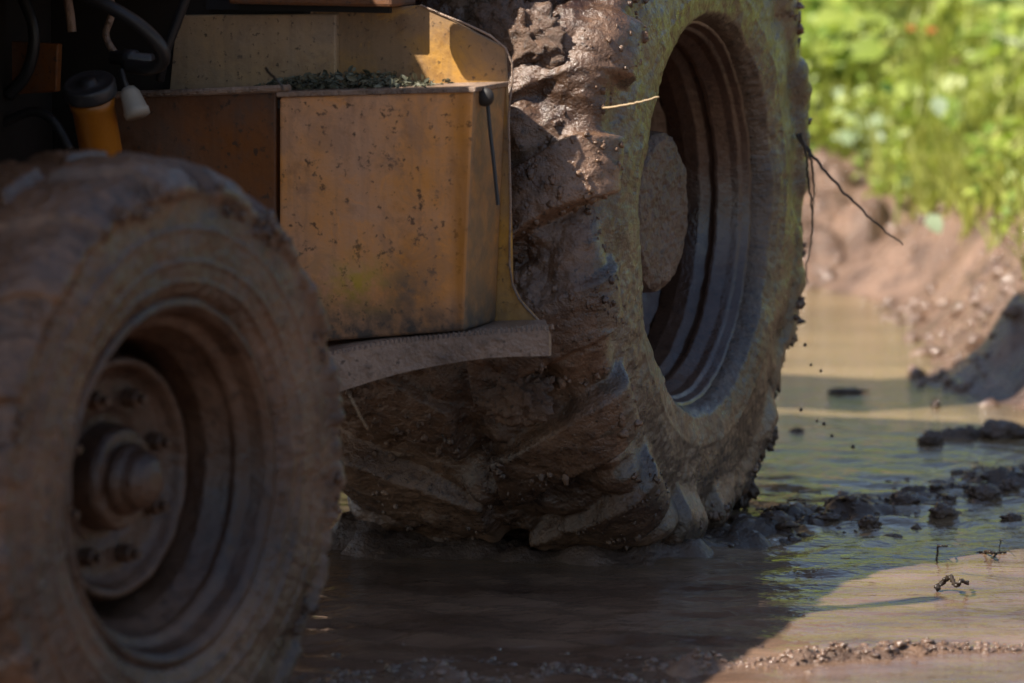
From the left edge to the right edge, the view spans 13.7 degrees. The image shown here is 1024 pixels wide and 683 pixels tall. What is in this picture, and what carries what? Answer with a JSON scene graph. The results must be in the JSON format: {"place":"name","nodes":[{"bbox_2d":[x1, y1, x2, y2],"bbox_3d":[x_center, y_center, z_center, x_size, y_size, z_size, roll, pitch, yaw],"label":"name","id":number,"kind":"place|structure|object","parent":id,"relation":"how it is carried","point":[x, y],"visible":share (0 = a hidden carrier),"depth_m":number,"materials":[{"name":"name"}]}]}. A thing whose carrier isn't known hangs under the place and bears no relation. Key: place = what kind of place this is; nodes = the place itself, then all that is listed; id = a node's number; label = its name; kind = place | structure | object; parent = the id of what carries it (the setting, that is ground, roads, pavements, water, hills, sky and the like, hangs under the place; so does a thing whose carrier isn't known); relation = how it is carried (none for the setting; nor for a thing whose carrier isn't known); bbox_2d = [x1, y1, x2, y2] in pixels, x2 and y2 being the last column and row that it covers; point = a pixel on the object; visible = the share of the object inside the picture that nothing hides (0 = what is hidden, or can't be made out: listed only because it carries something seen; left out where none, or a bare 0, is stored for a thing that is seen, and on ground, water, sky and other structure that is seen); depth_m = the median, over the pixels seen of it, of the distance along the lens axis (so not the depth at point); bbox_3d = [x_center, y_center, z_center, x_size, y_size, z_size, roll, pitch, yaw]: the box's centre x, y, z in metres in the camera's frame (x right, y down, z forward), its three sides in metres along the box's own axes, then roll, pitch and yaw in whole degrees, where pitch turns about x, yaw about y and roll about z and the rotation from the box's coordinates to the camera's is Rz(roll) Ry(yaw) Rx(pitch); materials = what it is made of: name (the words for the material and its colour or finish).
{"place":"outdoors","nodes":[
{"label":"outdoors","id":0,"kind":"place"},
{"bbox_2d":[285,289,1023,682],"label":"water","id":1,"kind":"structure","parent":0,"point":[825,585],"depth_m":8.37,"materials":[{"name":"liquid"}]},
{"bbox_2d":[286,637,1023,682],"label":"mud crumbs","id":2,"kind":"object","parent":1,"relation":"on","point":[392,668],"visible":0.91,"depth_m":7.58,"materials":[{"name":"brown soil"}]},
{"bbox_2d":[757,510,796,523],"bbox_3d":[0.552,0.385,9.029,0.111,0.055,0.066,0,7,0],"label":"mud clod","id":3,"kind":"object","parent":1,"relation":"on","point":[779,516],"visible":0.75,"depth_m":9.02,"materials":[{"name":"brown soil"}]},
{"bbox_2d":[787,499,805,500],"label":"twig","id":4,"kind":"object","parent":1,"relation":"on","point":[796,499],"visible":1,"depth_m":9.09,"materials":[{"name":"brown wood"}]},
{"bbox_2d":[789,427,803,431],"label":"mud clod","id":5,"kind":"object","parent":1,"relation":"on","point":[798,429],"visible":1,"depth_m":10.37,"materials":[{"name":"brown soil"}]},
{"bbox_2d":[811,512,843,521],"bbox_3d":[0.671,0.379,9.101,0.075,0.030,0.048,0,7,0],"label":"mud clod","id":6,"kind":"object","parent":1,"relation":"on","point":[827,516],"visible":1,"depth_m":9.09,"materials":[{"name":"brown soil"}]},
{"bbox_2d":[825,387,870,393],"bbox_3d":[0.870,0.129,11.046,0.122,0.018,0.046,0,7,0],"label":"mud clod","id":7,"kind":"object","parent":1,"relation":"on","point":[842,390],"visible":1,"depth_m":11.04,"materials":[{"name":"brown soil"}]},
{"bbox_2d":[858,515,883,527],"bbox_3d":[0.757,0.388,9.027,0.050,0.040,0.052,6,9,38],"label":"mud clod","id":8,"kind":"object","parent":1,"relation":"on","point":[870,521],"visible":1,"depth_m":9.01,"materials":[{"name":"brown soil"}]},
{"bbox_2d":[915,429,944,445],"bbox_3d":[1.000,0.238,10.181,0.068,0.057,0.066,6,9,39],"label":"mud clod","id":9,"kind":"object","parent":1,"relation":"on","point":[930,437],"visible":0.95,"depth_m":10.16,"materials":[{"name":"brown soil"}]},
{"bbox_2d":[930,398,940,407],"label":"mud clod","id":10,"kind":"object","parent":1,"relation":"on","point":[935,403],"visible":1,"depth_m":10.79,"materials":[{"name":"brown soil"}]},
{"bbox_2d":[928,501,958,518],"bbox_3d":[0.926,0.371,9.151,0.066,0.054,0.058,0,7,0],"label":"mud clod","id":11,"kind":"object","parent":1,"relation":"on","point":[941,510],"visible":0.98,"depth_m":9.13,"materials":[{"name":"brown soil"}]},
{"bbox_2d":[934,574,968,591],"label":"twig","id":12,"kind":"object","parent":1,"relation":"on","point":[943,581],"visible":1,"depth_m":8.29,"materials":[{"name":"brown wood"}]},
{"bbox_2d":[963,424,975,438],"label":"mud clod","id":13,"kind":"object","parent":1,"relation":"on","point":[968,429],"visible":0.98,"depth_m":10.26,"materials":[{"name":"brown soil"}]},
{"bbox_2d":[966,484,1000,500],"bbox_3d":[1.040,0.339,9.399,0.082,0.051,0.069,0,7,0],"label":"mud clod","id":14,"kind":"object","parent":1,"relation":"on","point":[985,492],"visible":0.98,"depth_m":9.38,"materials":[{"name":"brown soil"}]},
{"bbox_2d":[978,550,1006,554],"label":"twig","id":15,"kind":"object","parent":1,"relation":"on","point":[988,552],"visible":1,"depth_m":8.70,"materials":[{"name":"brown wood"}]},
{"bbox_2d":[977,418,1023,439],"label":"mud clod","id":16,"kind":"object","parent":1,"relation":"on","point":[993,429],"visible":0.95,"depth_m":10.27,"materials":[{"name":"brown soil"}]},
{"bbox_2d":[999,478,1020,491],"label":"mud clod","id":17,"kind":"object","parent":1,"relation":"on","point":[1010,485],"visible":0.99,"depth_m":9.49,"materials":[{"name":"brown soil"}]},
{"bbox_2d":[999,513,1021,520],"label":"mud clod","id":18,"kind":"object","parent":1,"relation":"on","point":[1011,516],"visible":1,"depth_m":9.11,"materials":[{"name":"brown soil"}]},
{"bbox_2d":[288,1,1023,682],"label":"ground","id":19,"kind":"structure","parent":0,"point":[948,261],"depth_m":11.37,"materials":[{"name":"brown soil"}]},
{"bbox_2d":[0,0,812,682],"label":"tractor","id":20,"kind":"object","parent":19,"relation":"on","point":[514,280],"visible":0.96,"depth_m":8.11,"materials":[{"name":"yellow paint"}]},
{"bbox_2d":[265,67,283,90],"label":"twig","id":21,"kind":"object","parent":20,"relation":"on","point":[273,76],"visible":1,"depth_m":7.72,"materials":[{"name":"brown wood"}]},
{"bbox_2d":[254,65,453,92],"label":"leaf litter","id":22,"kind":"object","parent":20,"relation":"on","point":[325,81],"visible":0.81,"depth_m":8.10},
{"bbox_2d":[348,395,367,429],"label":"grass stalk","id":23,"kind":"object","parent":20,"relation":"hanging from","point":[357,411],"depth_m":7.42,"materials":[{"name":"plant"}]},
{"bbox_2d":[602,96,658,108],"bbox_3d":[0.221,-0.448,7.994,0.120,0.029,0.013,4,8,30],"label":"straw","id":24,"kind":"object","parent":20,"relation":"attached to","point":[616,106],"visible":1,"depth_m":7.99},
{"bbox_2d":[800,133,813,283],"bbox_3d":[0.645,-0.291,9.340,0.032,0.333,0.009,0,7,0],"label":"root","id":25,"kind":"object","parent":20,"relation":"hanging from","point":[807,163],"visible":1,"depth_m":9.33,"materials":[{"name":"brown plant"}]},
{"bbox_2d":[802,145,814,233],"bbox_3d":[0.646,-0.337,9.335,0.038,0.213,0.008,0,7,0],"label":"root","id":26,"kind":"object","parent":20,"relation":"hanging from","point":[810,158],"visible":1,"depth_m":9.33,"materials":[{"name":"brown plant"}]},
{"bbox_2d":[796,133,902,244],"bbox_3d":[0.736,-0.332,9.300,0.243,0.239,0.020,3,8,20],"label":"root","id":27,"kind":"object","parent":20,"relation":"attached to","point":[832,179],"visible":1,"depth_m":9.30,"materials":[{"name":"brown plant"}]},
{"bbox_2d":[800,24,846,97],"bbox_3d":[1.077,-0.945,14.894,0.192,0.318,0.175,6,10,40],"label":"broad leaved weed","id":28,"kind":"object","parent":19,"relation":"on","point":[820,31],"visible":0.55,"depth_m":14.91,"materials":[{"name":"green plant"}]},
{"bbox_2d":[812,88,846,126],"bbox_3d":[1.108,-0.770,14.626,0.116,0.198,0.142,-5,9,-33],"label":"broad leaved weed","id":29,"kind":"object","parent":19,"relation":"on","point":[838,90],"visible":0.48,"depth_m":14.64,"materials":[{"name":"green plant"}]},
{"bbox_2d":[801,0,859,39],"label":"broad leaved weed","id":30,"kind":"object","parent":19,"relation":"on","point":[814,7],"visible":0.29,"depth_m":15.15,"materials":[{"name":"green plant"}]},
{"bbox_2d":[817,3,870,76],"bbox_3d":[1.147,-1.000,14.991,0.186,0.371,0.191,-6,9,-39],"label":"broad leaved weed","id":31,"kind":"object","parent":19,"relation":"on","point":[852,27],"visible":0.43,"depth_m":14.99,"materials":[{"name":"green plant"}]},
{"bbox_2d":[831,113,890,156],"bbox_3d":[1.165,-0.663,14.228,0.204,0.186,0.185,0,7,0],"label":"broad leaved weed","id":32,"kind":"object","parent":19,"relation":"on","point":[846,135],"visible":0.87,"depth_m":14.21,"materials":[{"name":"green plant"}]},
{"bbox_2d":[704,459,1023,546],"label":"mud crumbs","id":33,"kind":"object","parent":19,"relation":"on","point":[950,498],"visible":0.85,"depth_m":9.30,"materials":[{"name":"brown soil"}]},
{"bbox_2d":[888,492,920,504],"bbox_3d":[0.859,0.350,9.304,0.076,0.040,0.053,2,8,16],"label":"mud clod","id":34,"kind":"object","parent":33,"relation":"on","point":[905,498],"visible":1,"depth_m":9.29,"materials":[{"name":"brown soil"}]},
{"bbox_2d":[878,83,913,225],"bbox_3d":[1.237,-0.581,13.635,0.149,0.489,0.043,2,8,17],"label":"broad leaved weed","id":35,"kind":"object","parent":19,"relation":"on","point":[886,87],"visible":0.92,"depth_m":13.63,"materials":[{"name":"green plant"}]},
{"bbox_2d":[907,24,915,192],"bbox_3d":[1.300,-0.748,13.916,0.032,0.575,0.012,0,7,0],"label":"orange flower","id":36,"kind":"object","parent":19,"relation":"on","point":[909,27],"visible":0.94,"depth_m":13.90,"materials":[{"name":"green plant"}]},
{"bbox_2d":[800,0,1023,301],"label":"grass","id":37,"kind":"structure","parent":19,"relation":"on","point":[945,182],"depth_m":14.15,"materials":[{"name":"green plant"}]},
{"bbox_2d":[930,63,946,116],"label":"fallen leaf","id":38,"kind":"object","parent":37,"relation":"hanging from","point":[938,105],"visible":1,"depth_m":13.20,"materials":[{"name":"green plant"}]},
{"bbox_2d":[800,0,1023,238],"bbox_3d":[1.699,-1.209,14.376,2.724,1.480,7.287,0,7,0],"label":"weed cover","id":39,"kind":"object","parent":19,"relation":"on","point":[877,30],"visible":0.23,"depth_m":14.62,"materials":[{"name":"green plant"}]},
{"bbox_2d":[803,106,1023,412],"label":"mud crumbs","id":40,"kind":"object","parent":19,"relation":"on","point":[824,275],"visible":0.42,"depth_m":12.08,"materials":[{"name":"brown soil"}]},
{"bbox_2d":[926,26,935,178],"bbox_3d":[1.355,-0.737,13.816,0.036,0.572,0.013,0,7,0],"label":"orange flower","id":41,"kind":"object","parent":19,"relation":"on","point":[930,30],"visible":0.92,"depth_m":13.80,"materials":[{"name":"green plant"}]},
{"bbox_2d":[924,179,943,233],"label":"fallen leaf","id":42,"kind":"object","parent":19,"relation":"on","point":[932,222],"visible":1,"depth_m":12.24,"materials":[{"name":"green plant"}]},
{"bbox_2d":[962,122,997,189],"bbox_3d":[1.435,-0.534,12.935,0.149,0.258,0.119,0,7,0],"label":"broad leaved weed","id":43,"kind":"object","parent":19,"relation":"on","point":[987,128],"visible":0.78,"depth_m":12.94,"materials":[{"name":"green plant"}]},
{"bbox_2d":[975,6,1023,83],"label":"broad leaved weed","id":44,"kind":"object","parent":19,"relation":"on","point":[1002,15],"visible":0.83,"depth_m":14.58,"materials":[{"name":"green plant"}]}
]}

